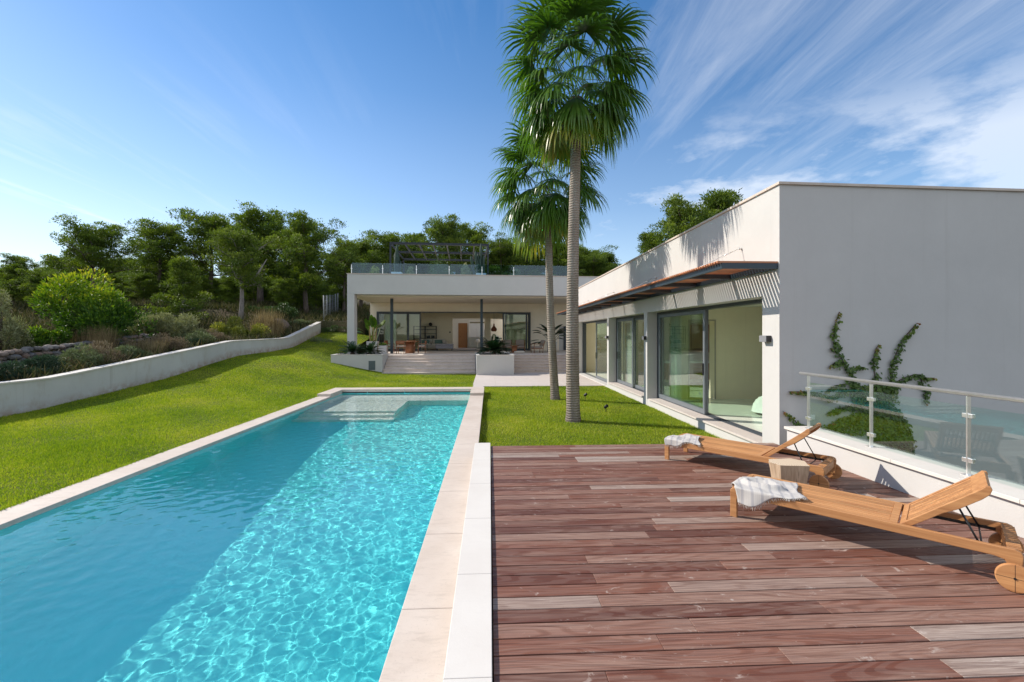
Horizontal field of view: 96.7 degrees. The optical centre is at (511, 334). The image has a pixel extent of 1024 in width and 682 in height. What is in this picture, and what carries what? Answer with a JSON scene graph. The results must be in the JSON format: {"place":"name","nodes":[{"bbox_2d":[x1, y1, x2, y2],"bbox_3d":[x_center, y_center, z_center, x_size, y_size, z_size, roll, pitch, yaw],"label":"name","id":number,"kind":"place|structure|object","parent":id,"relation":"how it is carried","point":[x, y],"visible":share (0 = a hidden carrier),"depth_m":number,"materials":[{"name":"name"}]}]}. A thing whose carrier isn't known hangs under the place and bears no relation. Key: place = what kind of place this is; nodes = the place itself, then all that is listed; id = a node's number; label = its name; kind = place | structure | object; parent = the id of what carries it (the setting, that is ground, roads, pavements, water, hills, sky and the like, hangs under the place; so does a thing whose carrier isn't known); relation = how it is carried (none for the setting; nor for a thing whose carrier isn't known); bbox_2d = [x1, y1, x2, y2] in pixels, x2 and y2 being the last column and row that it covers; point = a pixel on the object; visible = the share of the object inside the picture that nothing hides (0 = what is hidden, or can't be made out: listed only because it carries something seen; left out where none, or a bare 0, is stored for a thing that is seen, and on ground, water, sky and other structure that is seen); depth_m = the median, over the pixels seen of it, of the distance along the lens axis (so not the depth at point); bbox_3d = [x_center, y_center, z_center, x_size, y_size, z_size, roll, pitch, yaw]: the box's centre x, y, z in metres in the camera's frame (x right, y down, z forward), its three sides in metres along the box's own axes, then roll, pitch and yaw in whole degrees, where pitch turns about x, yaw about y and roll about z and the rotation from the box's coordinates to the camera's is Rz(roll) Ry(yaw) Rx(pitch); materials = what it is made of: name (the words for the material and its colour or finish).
{"place":"outdoors","nodes":[
{"label":"outdoors","id":0,"kind":"place"},
{"bbox_2d":[3,299,492,681],"bbox_3d":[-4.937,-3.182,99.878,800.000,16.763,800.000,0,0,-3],"label":"terrain","id":1,"kind":"structure","parent":0,"point":[340,324],"depth_m":32.12,"materials":[{"name":"soil"}]},
{"bbox_2d":[0,289,35,349],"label":"shrub","id":2,"kind":"object","parent":1,"relation":"on","point":[15,331],"visible":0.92,"depth_m":15.26,"materials":[{"name":"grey plant"}]},
{"bbox_2d":[0,263,35,305],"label":"pine tree","id":3,"kind":"object","parent":1,"relation":"on","point":[15,293],"visible":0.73,"depth_m":30.82,"materials":[{"name":"green plant"}]},
{"bbox_2d":[0,252,41,269],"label":"pine tree","id":4,"kind":"object","parent":1,"relation":"on","point":[12,259],"visible":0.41,"depth_m":65.51,"materials":[{"name":"green plant"}]},
{"bbox_2d":[0,360,47,380],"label":"shrub","id":5,"kind":"object","parent":1,"relation":"on","point":[4,368],"visible":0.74,"depth_m":12.30,"materials":[{"name":"plant"}]},
{"bbox_2d":[0,268,76,309],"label":"pine tree","id":6,"kind":"object","parent":1,"relation":"on","point":[34,278],"visible":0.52,"depth_m":28.37,"materials":[{"name":"green plant"}]},
{"bbox_2d":[11,325,72,345],"bbox_3d":[-16.897,0.132,16.359,1.735,0.995,1.362,0,0,-3],"label":"shrub","id":7,"kind":"object","parent":1,"relation":"on","point":[41,336],"visible":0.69,"depth_m":16.19,"materials":[{"name":"green plant"}]},
{"bbox_2d":[18,354,71,373],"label":"shrub","id":8,"kind":"object","parent":1,"relation":"on","point":[36,360],"visible":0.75,"depth_m":13.09,"materials":[{"name":"plant"}]},
{"bbox_2d":[0,333,150,363],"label":"dry stone wall","id":9,"kind":"structure","parent":1,"relation":"on","point":[24,353],"depth_m":15.01,"materials":[{"name":"stone"}]},
{"bbox_2d":[54,342,111,366],"bbox_3d":[-13.711,0.679,14.540,1.590,0.942,1.403,0,0,-3],"label":"shrub","id":10,"kind":"object","parent":1,"relation":"on","point":[81,354],"visible":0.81,"depth_m":14.28,"materials":[{"name":"green plant"}]},
{"bbox_2d":[27,266,158,342],"bbox_3d":[-16.807,-1.148,18.458,3.953,3.175,3.566,0,0,-3],"label":"shrub","id":11,"kind":"object","parent":1,"relation":"on","point":[106,305],"visible":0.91,"depth_m":17.74,"materials":[{"name":"green plant"}]},
{"bbox_2d":[40,213,146,296],"bbox_3d":[-30.129,-5.177,33.191,6.157,6.650,5.721,0,0,39],"label":"pine tree","id":12,"kind":"object","parent":1,"relation":"on","point":[88,244],"visible":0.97,"depth_m":32.62,"materials":[{"name":"green plant"}]},
{"bbox_2d":[71,324,121,347],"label":"grass tuft","id":13,"kind":"object","parent":1,"relation":"on","point":[90,337],"visible":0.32,"depth_m":17.03,"materials":[{"name":"plant"}]},
{"bbox_2d":[66,339,126,363],"bbox_3d":[-13.699,0.626,15.006,1.482,0.992,1.348,0,0,-20],"label":"shrub","id":14,"kind":"object","parent":1,"relation":"on","point":[100,349],"visible":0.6,"depth_m":15.05,"materials":[{"name":"plant"}]},
{"bbox_2d":[95,274,134,297],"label":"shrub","id":15,"kind":"object","parent":1,"relation":"on","point":[118,279],"visible":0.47,"depth_m":40.13,"materials":[{"name":"green plant"}]},
{"bbox_2d":[109,344,153,358],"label":"shrub","id":16,"kind":"object","parent":1,"relation":"on","point":[126,350],"visible":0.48,"depth_m":16.23,"materials":[{"name":"green plant"}]},
{"bbox_2d":[121,336,150,349],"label":"grass tuft","id":17,"kind":"object","parent":1,"relation":"on","point":[131,343],"visible":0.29,"depth_m":17.88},
{"bbox_2d":[114,272,163,300],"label":"pine tree","id":18,"kind":"object","parent":1,"relation":"on","point":[147,283],"visible":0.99,"depth_m":37.71,"materials":[{"name":"green plant"}]},
{"bbox_2d":[138,335,169,353],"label":"grass tuft","id":19,"kind":"object","parent":1,"relation":"on","point":[150,346],"visible":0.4,"depth_m":17.39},
{"bbox_2d":[127,311,188,335],"bbox_3d":[-16.427,-0.441,20.993,2.316,1.300,2.052,0,0,34],"label":"shrub","id":20,"kind":"object","parent":1,"relation":"on","point":[160,325],"visible":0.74,"depth_m":20.82,"materials":[{"name":"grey plant"}]},
{"bbox_2d":[0,322,320,416],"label":"garden wall","id":21,"kind":"structure","parent":1,"relation":"on","point":[24,395],"depth_m":14.65,"materials":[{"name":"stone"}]},
{"bbox_2d":[115,217,207,293],"bbox_3d":[-30.688,-6.417,40.213,6.695,7.961,6.662,0,0,14],"label":"pine tree","id":22,"kind":"object","parent":1,"relation":"on","point":[159,246],"visible":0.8,"depth_m":39.38,"materials":[{"name":"green plant"}]},
{"bbox_2d":[147,331,189,349],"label":"shrub","id":23,"kind":"object","parent":1,"relation":"on","point":[174,342],"visible":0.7,"depth_m":18.27,"materials":[{"name":"plant"}]},
{"bbox_2d":[136,255,213,320],"bbox_3d":[-19.504,-2.518,27.149,3.857,4.647,3.287,0,0,8],"label":"pine tree","id":24,"kind":"object","parent":1,"relation":"on","point":[182,269],"visible":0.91,"depth_m":26.71,"materials":[{"name":"green plant"}]},
{"bbox_2d":[0,293,369,381],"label":"undergrowth","id":25,"kind":"object","parent":1,"relation":"on","point":[214,304],"visible":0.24,"depth_m":28.44,"materials":[{"name":"plant"}]},
{"bbox_2d":[170,312,206,336],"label":"shrub","id":26,"kind":"object","parent":1,"relation":"on","point":[193,325],"visible":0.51,"depth_m":21.85,"materials":[{"name":"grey plant"}]},
{"bbox_2d":[184,330,215,340],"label":"shrub","id":27,"kind":"object","parent":1,"relation":"on","point":[203,335],"visible":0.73,"depth_m":20.20,"materials":[{"name":"green plant"}]},
{"bbox_2d":[165,206,242,297],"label":"pine tree","id":28,"kind":"object","parent":1,"relation":"on","point":[206,222],"visible":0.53,"depth_m":41.08,"materials":[{"name":"green plant"}]},
{"bbox_2d":[191,276,219,302],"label":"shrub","id":29,"kind":"object","parent":1,"relation":"on","point":[206,284],"visible":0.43,"depth_m":39.13,"materials":[{"name":"green plant"}]},
{"bbox_2d":[209,316,246,337],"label":"shrub","id":30,"kind":"object","parent":1,"relation":"on","point":[219,326],"visible":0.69,"depth_m":24.66,"materials":[{"name":"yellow plant"}]},
{"bbox_2d":[211,276,247,304],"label":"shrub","id":31,"kind":"object","parent":1,"relation":"on","point":[230,296],"visible":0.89,"depth_m":36.65,"materials":[{"name":"green plant"}]},
{"bbox_2d":[201,226,279,318],"bbox_3d":[-18.496,-4.063,30.774,4.346,6.523,4.443,0,0,26],"label":"pine tree","id":32,"kind":"object","parent":1,"relation":"on","point":[235,240],"visible":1,"depth_m":30.45,"materials":[{"name":"green plant"}]},
{"bbox_2d":[195,200,307,302],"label":"pine tree","id":33,"kind":"object","parent":1,"relation":"on","point":[268,222],"visible":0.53,"depth_m":41.44,"materials":[{"name":"green plant"}]},
{"bbox_2d":[238,280,271,302],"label":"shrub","id":34,"kind":"object","parent":1,"relation":"on","point":[253,295],"visible":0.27,"depth_m":43.59,"materials":[{"name":"green plant"}]},
{"bbox_2d":[244,322,270,338],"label":"shrub","id":35,"kind":"object","parent":1,"relation":"on","point":[257,328],"visible":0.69,"depth_m":25.89,"materials":[{"name":"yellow plant"}]},
{"bbox_2d":[250,280,274,301],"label":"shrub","id":36,"kind":"object","parent":1,"relation":"on","point":[268,297],"visible":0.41,"depth_m":44.39,"materials":[{"name":"green plant"}]},
{"bbox_2d":[246,306,289,336],"bbox_3d":[-14.629,-0.823,27.504,2.819,1.996,1.943,0,0,-3],"label":"grass tuft","id":37,"kind":"object","parent":1,"relation":"on","point":[273,325],"visible":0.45,"depth_m":27.27,"materials":[{"name":"plant"}]},
{"bbox_2d":[266,302,298,319],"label":"shrub","id":38,"kind":"object","parent":1,"relation":"on","point":[287,309],"visible":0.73,"depth_m":32.75,"materials":[{"name":"green plant"}]},
{"bbox_2d":[255,229,311,285],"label":"pine tree","id":39,"kind":"object","parent":1,"relation":"on","point":[271,277],"visible":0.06,"depth_m":45.72,"materials":[{"name":"green plant"}]},
{"bbox_2d":[260,277,308,305],"bbox_3d":[-18.349,-3.174,36.921,2.952,2.851,3.257,0,0,-4],"label":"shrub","id":40,"kind":"object","parent":1,"relation":"on","point":[285,288],"visible":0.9,"depth_m":36.28,"materials":[{"name":"green plant"}]},
{"bbox_2d":[287,285,317,310],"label":"pine tree","id":41,"kind":"object","parent":1,"relation":"on","point":[296,303],"visible":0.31,"depth_m":39.01,"materials":[{"name":"green plant"}]},
{"bbox_2d":[266,209,354,311],"bbox_3d":[-16.983,-5.812,37.707,7.172,8.735,6.501,0,0,41],"label":"pine tree","id":42,"kind":"object","parent":1,"relation":"on","point":[307,252],"visible":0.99,"depth_m":37.15,"materials":[{"name":"green plant"}]},
{"bbox_2d":[309,284,331,308],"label":"pine tree","id":43,"kind":"object","parent":1,"relation":"on","point":[317,297],"visible":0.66,"depth_m":42.42,"materials":[{"name":"green plant"}]},
{"bbox_2d":[323,293,340,320],"bbox_3d":[-16.189,-2.842,41.496,0.102,3.779,17.794,0,0,-16],"label":"slatted fence","id":44,"kind":"object","parent":1,"relation":"on","point":[331,304],"visible":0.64,"depth_m":38.99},
{"bbox_2d":[325,287,357,308],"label":"pine tree","id":45,"kind":"object","parent":1,"relation":"on","point":[339,292],"visible":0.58,"depth_m":46.06,"materials":[{"name":"green plant"}]},
{"bbox_2d":[323,235,367,311],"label":"pine tree","id":46,"kind":"object","parent":1,"relation":"on","point":[335,279],"visible":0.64,"depth_m":45.73,"materials":[{"name":"green plant"}]},
{"bbox_2d":[320,233,388,307],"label":"pine tree","id":47,"kind":"object","parent":1,"relation":"on","point":[371,255],"visible":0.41,"depth_m":51.18,"materials":[{"name":"green plant"}]},
{"bbox_2d":[358,229,420,273],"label":"pine tree","id":48,"kind":"object","parent":1,"relation":"on","point":[385,239],"visible":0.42,"depth_m":54.47,"materials":[{"name":"green plant"}]},
{"bbox_2d":[391,232,429,273],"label":"pine tree","id":49,"kind":"object","parent":1,"relation":"on","point":[421,266],"visible":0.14,"depth_m":59.15,"materials":[{"name":"green plant"}]},
{"bbox_2d":[403,213,484,274],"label":"pine tree","id":50,"kind":"object","parent":1,"relation":"on","point":[449,230],"visible":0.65,"depth_m":52.70,"materials":[{"name":"green plant"}]},
{"bbox_2d":[435,221,493,274],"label":"pine tree","id":51,"kind":"object","parent":1,"relation":"on","point":[476,235],"visible":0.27,"depth_m":58.63,"materials":[{"name":"green plant"}]},
{"bbox_2d":[469,229,537,274],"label":"pine tree","id":52,"kind":"object","parent":1,"relation":"on","point":[501,248],"visible":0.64,"depth_m":56.28,"materials":[{"name":"green plant"}]},
{"bbox_2d":[507,240,558,275],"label":"pine tree","id":53,"kind":"object","parent":1,"relation":"on","point":[532,271],"visible":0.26,"depth_m":59.27,"materials":[{"name":"green plant"}]},
{"bbox_2d":[535,240,587,275],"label":"pine tree","id":54,"kind":"object","parent":1,"relation":"on","point":[559,269],"visible":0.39,"depth_m":61.17,"materials":[{"name":"green plant"}]},
{"bbox_2d":[563,244,617,274],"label":"pine tree","id":55,"kind":"object","parent":1,"relation":"on","point":[588,251],"visible":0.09,"depth_m":65.09,"materials":[{"name":"green plant"}]},
{"bbox_2d":[563,248,621,275],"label":"pine tree","id":56,"kind":"object","parent":1,"relation":"on","point":[592,261],"visible":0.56,"depth_m":59.50,"materials":[{"name":"green plant"}]},
{"bbox_2d":[637,232,663,253],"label":"pine tree","id":57,"kind":"object","parent":1,"relation":"on","point":[644,246],"visible":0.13,"depth_m":41.45,"materials":[{"name":"green plant"}]},
{"bbox_2d":[645,193,731,246],"bbox_3d":[15.118,-6.629,39.678,7.608,11.197,8.394,0,0,2],"label":"pine tree","id":58,"kind":"object","parent":1,"relation":"on","point":[680,218],"visible":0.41,"depth_m":38.68,"materials":[{"name":"green plant"}]},
{"bbox_2d":[696,188,744,219],"bbox_3d":[18.180,-7.013,39.759,9.409,11.992,8.942,0,0,-26],"label":"pine tree","id":59,"kind":"object","parent":1,"relation":"on","point":[712,193],"visible":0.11,"depth_m":39.19,"materials":[{"name":"green plant"}]},
{"bbox_2d":[784,426,1023,537],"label":"wall","id":60,"kind":"structure","parent":1,"relation":"on","point":[918,477],"depth_m":5.21,"materials":[{"name":"white paint"}]},
{"bbox_2d":[799,372,1023,476],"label":"glass railing","id":61,"kind":"object","parent":60,"relation":"on","point":[968,416],"visible":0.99,"depth_m":5.16,"materials":[{"name":"silver metal"}]},
{"bbox_2d":[0,331,724,510],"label":"lawn","id":62,"kind":"structure","parent":0,"point":[307,363],"depth_m":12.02,"materials":[{"name":"plant"}]},
{"bbox_2d":[0,387,483,681],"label":"swimming pool","id":63,"kind":"structure","parent":62,"relation":"in","point":[417,651],"depth_m":4.92,"materials":[{"name":"tile"}]},
{"bbox_2d":[0,393,469,681],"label":"water","id":64,"kind":"structure","parent":63,"relation":"in","point":[287,548],"depth_m":4.21,"materials":[{"name":"blue liquid"}]},
{"bbox_2d":[331,353,387,371],"bbox_3d":[-8.497,1.890,25.549,2.740,1.620,1.885,0,0,-6],"label":"planter","id":65,"kind":"object","parent":62,"relation":"on","point":[375,362],"visible":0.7,"depth_m":24.69,"materials":[{"name":"white paint"}]},
{"bbox_2d":[338,341,366,354],"bbox_3d":[-8.968,0.801,25.446,1.640,0.966,1.389,0,0,41],"label":"cycad","id":66,"kind":"object","parent":65,"relation":"in","point":[352,348],"visible":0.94,"depth_m":25.32,"materials":[{"name":"green plant"}]},
{"bbox_2d":[358,340,384,353],"bbox_3d":[-8.016,0.742,25.657,1.622,0.962,1.595,0,0,-21],"label":"cycad","id":67,"kind":"object","parent":65,"relation":"in","point":[369,348],"visible":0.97,"depth_m":25.43,"materials":[{"name":"green plant"}]},
{"bbox_2d":[383,355,475,374],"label":"stone steps","id":68,"kind":"structure","parent":62,"relation":"on","point":[429,364],"depth_m":25.78,"materials":[{"name":"stone"}]},
{"bbox_2d":[443,443,491,681],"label":"deck kerb","id":69,"kind":"structure","parent":62,"relation":"on","point":[469,654],"depth_m":3.12,"materials":[{"name":"stone"}]},
{"bbox_2d":[487,107,608,399],"bbox_3d":[1.062,-2.627,15.042,3.938,9.614,4.178,0,0,-40],"label":"fan palm","id":70,"kind":"object","parent":62,"relation":"on","point":[543,219],"visible":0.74,"depth_m":14.75,"materials":[{"name":"green plant"}]},
{"bbox_2d":[495,0,659,422],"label":"fan palm","id":71,"kind":"object","parent":62,"relation":"on","point":[569,127],"visible":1,"depth_m":10.89,"materials":[{"name":"green plant"}]},
{"bbox_2d":[388,351,565,354],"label":"terrace","id":72,"kind":"structure","parent":0,"point":[462,353],"depth_m":28.98,"materials":[{"name":"stone"}]},
{"bbox_2d":[366,341,378,352],"bbox_3d":[-8.877,0.810,29.015,0.660,0.780,0.660,0,0,-6],"label":"plant pot","id":73,"kind":"object","parent":72,"relation":"on","point":[367,342],"visible":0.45,"depth_m":28.70,"materials":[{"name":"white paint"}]},
{"bbox_2d":[357,315,384,340],"bbox_3d":[-9.142,-0.367,28.909,2.222,1.783,1.758,0,0,-6],"label":"bird of paradise","id":74,"kind":"object","parent":73,"relation":"in","point":[372,322],"visible":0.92,"depth_m":28.93,"materials":[{"name":"green plant"}]},
{"bbox_2d":[346,273,598,352],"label":"house","id":75,"kind":"structure","parent":72,"relation":"on","point":[466,311],"depth_m":33.10,"materials":[{"name":"white paint"}]},
{"bbox_2d":[394,246,400,271],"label":"cactus","id":76,"kind":"object","parent":75,"relation":"on","point":[397,264],"visible":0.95,"depth_m":27.95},
{"bbox_2d":[413,326,436,339],"bbox_3d":[-7.092,0.250,37.139,1.844,1.900,0.444,0,0,-6],"label":"shelf unit","id":77,"kind":"object","parent":75,"relation":"on","point":[425,329],"visible":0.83,"depth_m":37.01,"materials":[{"name":"black metal"}]},
{"bbox_2d":[389,242,488,274],"bbox_3d":[-5.195,-4.434,33.865,6.600,3.473,6.610,0,0,-6],"label":"roof pergola","id":78,"kind":"object","parent":75,"relation":"on","point":[435,251],"visible":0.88,"depth_m":32.31,"materials":[{"name":"metal"}]},
{"bbox_2d":[427,256,451,273],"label":"shrub","id":79,"kind":"object","parent":75,"relation":"on","point":[437,269],"visible":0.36,"depth_m":29.95,"materials":[{"name":"green plant"}]},
{"bbox_2d":[458,323,466,347],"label":"door","id":80,"kind":"structure","parent":75,"relation":"in","point":[462,327],"depth_m":41.36,"materials":[{"name":"brown wood"}]},
{"bbox_2d":[470,245,484,273],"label":"cactus","id":81,"kind":"object","parent":75,"relation":"on","point":[479,264],"visible":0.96,"depth_m":28.37,"materials":[{"name":"plant"}]},
{"bbox_2d":[503,313,526,349],"bbox_3d":[0.214,-0.220,34.080,1.840,2.770,0.080,0,0,-6],"label":"sliding door","id":82,"kind":"structure","parent":75,"relation":"in","point":[503,313],"depth_m":34.10,"materials":[{"name":"metal"}]},
{"bbox_2d":[491,493,493,681],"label":"deck frame","id":83,"kind":"object","parent":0,"point":[492,590],"visible":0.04,"depth_m":3.21,"materials":[{"name":"black"}]},
{"bbox_2d":[491,443,1023,681],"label":"deck","id":84,"kind":"structure","parent":83,"relation":"on","point":[633,563],"depth_m":3.28,"materials":[{"name":"wood"}]},
{"bbox_2d":[665,423,841,487],"bbox_3d":[3.134,1.455,6.094,0.738,0.690,1.998,0,0,-44],"label":"sun lounger","id":85,"kind":"object","parent":84,"relation":"on","point":[828,466],"visible":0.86,"depth_m":5.81,"materials":[{"name":"brown wood"}]},
{"bbox_2d":[664,434,701,447],"bbox_3d":[2.541,1.541,6.559,0.525,0.155,0.580,0,0,-44],"label":"towel","id":86,"kind":"object","parent":85,"relation":"on","point":[675,440],"visible":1,"depth_m":6.49,"materials":[{"name":"fabric"}]},
{"bbox_2d":[769,458,809,483],"bbox_3d":[3.159,1.627,5.179,0.429,0.345,0.336,0,0,-11],"label":"stool","id":87,"kind":"object","parent":84,"relation":"on","point":[793,470],"visible":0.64,"depth_m":5.07,"materials":[{"name":"brown wood"}]},
{"bbox_2d":[730,470,1023,593],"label":"sun lounger","id":88,"kind":"object","parent":84,"relation":"on","point":[1005,543],"visible":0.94,"depth_m":3.70,"materials":[{"name":"brown wood"}]},
{"bbox_2d":[731,476,806,510],"bbox_3d":[2.555,1.560,4.488,0.686,0.249,0.593,0,0,44],"label":"towel","id":89,"kind":"object","parent":88,"relation":"on","point":[751,492],"visible":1,"depth_m":4.38,"materials":[{"name":"fabric"}]},
{"bbox_2d":[0,0,1023,287],"label":"sky","id":90,"kind":"structure","parent":0,"point":[377,115],"materials":[{"name":"blue"}]},
{"bbox_2d":[473,372,604,386],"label":"path","id":91,"kind":"structure","parent":0,"point":[536,379],"depth_m":20.85,"materials":[{"name":"stone"}]},
{"bbox_2d":[514,354,565,372],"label":"stone steps","id":92,"kind":"structure","parent":91,"relation":"on","point":[530,363],"depth_m":26.13,"materials":[{"name":"stone"}]},
{"bbox_2d":[578,181,1023,485],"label":"house wing","id":93,"kind":"structure","parent":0,"point":[887,267],"depth_m":7.76,"materials":[{"name":"paint"}]},
{"bbox_2d":[617,318,633,387],"bbox_3d":[4.250,0.643,17.121,0.050,2.470,1.980,0,0,-3],"label":"sliding door","id":94,"kind":"structure","parent":93,"relation":"in","point":[629,319],"depth_m":16.73,"materials":[{"name":"grey metal"}]},
{"bbox_2d":[634,317,643,390],"bbox_3d":[4.427,0.643,15.162,0.050,2.470,2.110,0,0,-3],"label":"sliding door","id":95,"kind":"structure","parent":93,"relation":"in","point":[640,318],"depth_m":16.13,"materials":[{"name":"grey metal"}]},
{"bbox_2d":[556,248,777,314],"bbox_3d":[3.425,-1.363,16.538,1.025,0.555,18.158,0,0,-3],"label":"slatted awning","id":96,"kind":"object","parent":93,"relation":"attached to","point":[712,273],"visible":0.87,"depth_m":9.76,"materials":[{"name":"wood"}]},
{"bbox_2d":[658,310,705,413],"bbox_3d":[4.478,0.643,12.206,0.080,2.470,2.940,0,0,-3],"label":"sliding door","id":97,"kind":"structure","parent":93,"relation":"in","point":[702,410],"depth_m":11.66,"materials":[{"name":"grey metal"}]},
{"bbox_2d":[661,310,708,413],"bbox_3d":[4.571,0.643,12.241,0.050,2.470,2.880,0,0,-3],"label":"sliding door","id":98,"kind":"structure","parent":93,"relation":"in","point":[707,311],"depth_m":10.80,"materials":[{"name":"grey metal"}]},
{"bbox_2d":[751,396,761,412],"bbox_3d":[6.934,1.567,10.005,2.260,0.575,2.280,0,0,-3],"label":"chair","id":99,"kind":"object","parent":93,"relation":"on","point":[757,406],"visible":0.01,"depth_m":10.80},
{"bbox_2d":[783,311,936,454],"bbox_3d":[5.795,0.986,7.532,2.748,2.739,0.125,0,0,-5],"label":"climbing vine","id":100,"kind":"object","parent":93,"relation":"attached to","point":[885,413],"visible":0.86,"depth_m":7.55,"materials":[{"name":"green plant"}]},
{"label":"path base","id":101,"kind":"structure","parent":0,"visible":0},
{"bbox_2d":[475,352,513,374],"bbox_3d":[-1.038,1.830,25.488,1.990,1.540,3.520,0,0,-6],"label":"planter","id":102,"kind":"object","parent":101,"relation":"on","point":[487,363],"visible":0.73,"depth_m":23.76,"materials":[{"name":"white paint"}]},
{"bbox_2d":[475,334,510,354],"bbox_3d":[-1.046,0.599,25.649,2.185,1.314,2.062,0,0,8],"label":"cycad","id":103,"kind":"object","parent":102,"relation":"in","point":[494,346],"visible":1,"depth_m":25.29,"materials":[{"name":"green plant"}]},
{"bbox_3d":[2.750,0.850,31.509,0.720,0.699,0.720,0,0,-6],"label":"plant pot","id":104,"kind":"object","parent":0,"visible":0},
{"bbox_2d":[530,324,565,344],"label":"giant strelitzia","id":105,"kind":"object","parent":104,"relation":"in","point":[559,331],"visible":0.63,"depth_m":31.27,"materials":[{"name":"green plant"}]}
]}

